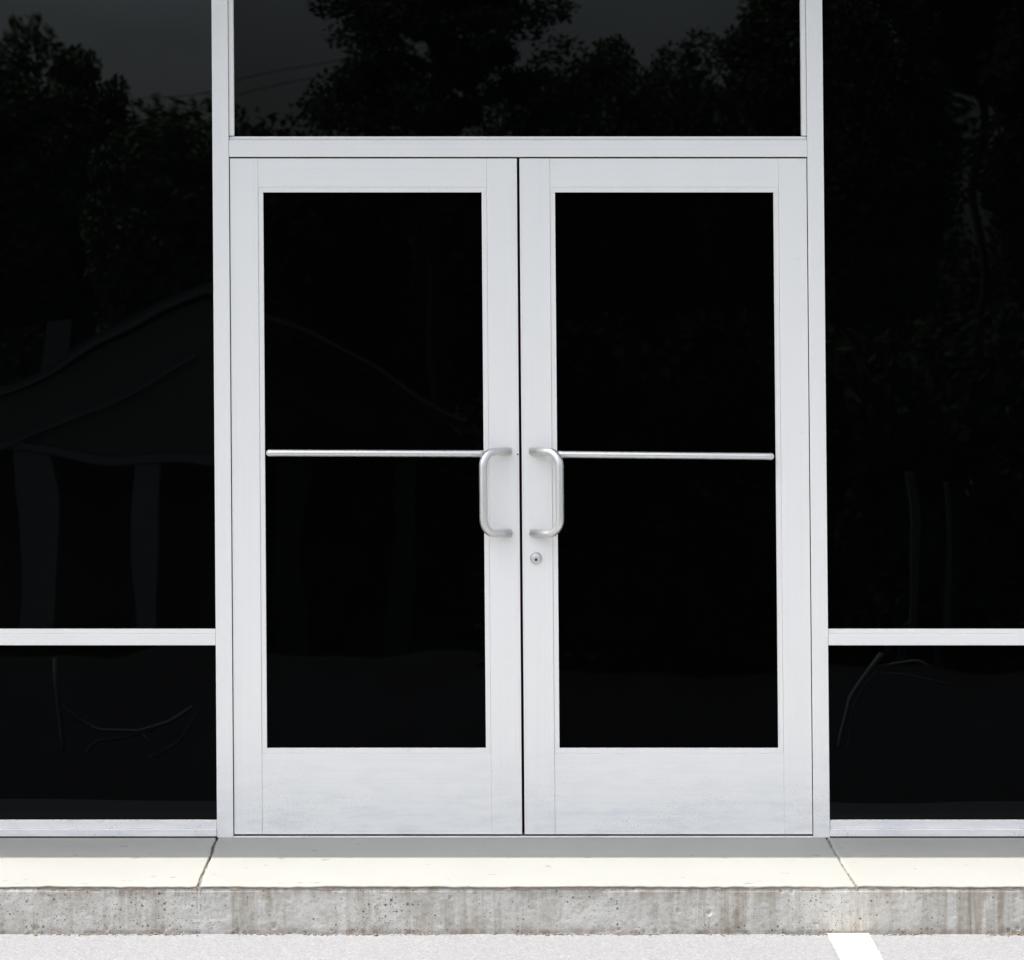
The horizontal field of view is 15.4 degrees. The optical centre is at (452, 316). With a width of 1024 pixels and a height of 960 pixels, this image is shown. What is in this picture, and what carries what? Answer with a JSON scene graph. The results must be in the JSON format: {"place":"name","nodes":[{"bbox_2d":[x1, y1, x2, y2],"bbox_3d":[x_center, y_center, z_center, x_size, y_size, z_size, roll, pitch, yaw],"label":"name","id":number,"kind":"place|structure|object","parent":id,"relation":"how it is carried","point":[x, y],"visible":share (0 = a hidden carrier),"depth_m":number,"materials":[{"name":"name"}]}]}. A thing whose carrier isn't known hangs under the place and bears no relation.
{"place":"outdoors","nodes":[
{"label":"outdoors","id":0,"kind":"place"},
{"bbox_2d":[0,837,1023,907],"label":"sidewalk","id":1,"kind":"structure","parent":0,"point":[332,864],"depth_m":11.48,"materials":[{"name":"concrete"}]},
{"bbox_2d":[0,934,1023,959],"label":"pavement apron","id":2,"kind":"object","parent":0,"point":[495,947],"visible":1,"depth_m":10.90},
{"bbox_2d":[0,889,1023,933],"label":"kerb","id":3,"kind":"structure","parent":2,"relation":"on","point":[555,911],"depth_m":11.09,"materials":[{"name":"concrete"}]},
{"bbox_2d":[24,932,1023,936],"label":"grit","id":4,"kind":"object","parent":2,"relation":"on","point":[809,934],"visible":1,"depth_m":11.08,"materials":[{"name":"grey gravel"}]},
{"bbox_3d":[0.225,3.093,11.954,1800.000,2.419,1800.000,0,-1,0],"label":"ground","id":5,"kind":"structure","parent":0,"visible":0},
{"bbox_2d":[487,174,524,832],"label":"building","id":6,"kind":"structure","parent":5,"relation":"on","point":[520,482],"depth_m":14.59,"materials":[{"name":"paint"}]},
{"bbox_2d":[0,0,1023,837],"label":"storefront frame","id":7,"kind":"object","parent":6,"relation":"attached to","point":[128,128],"visible":1,"depth_m":12.02,"materials":[{"name":"paint"}]},
{"bbox_2d":[230,158,521,833],"bbox_3d":[-0.242,0.566,11.981,0.925,2.135,0.123,0,-1,0],"label":"glass door","id":8,"kind":"structure","parent":7,"relation":"attached to","point":[375,502],"depth_m":12.01,"materials":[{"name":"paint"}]},
{"bbox_2d":[519,158,812,833],"bbox_3d":[0.675,0.566,11.981,0.925,2.135,0.123,0,-1,0],"label":"glass door","id":9,"kind":"structure","parent":7,"relation":"attached to","point":[665,506],"depth_m":12.01,"materials":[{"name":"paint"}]},
{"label":"parking lot","id":10,"kind":"structure","parent":0,"visible":0},
{"bbox_2d":[827,933,882,959],"bbox_3d":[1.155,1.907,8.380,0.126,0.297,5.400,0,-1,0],"label":"parking line","id":11,"kind":"object","parent":10,"relation":"on","point":[855,946],"visible":1,"depth_m":10.89,"materials":[{"name":"white paint"}]}
]}

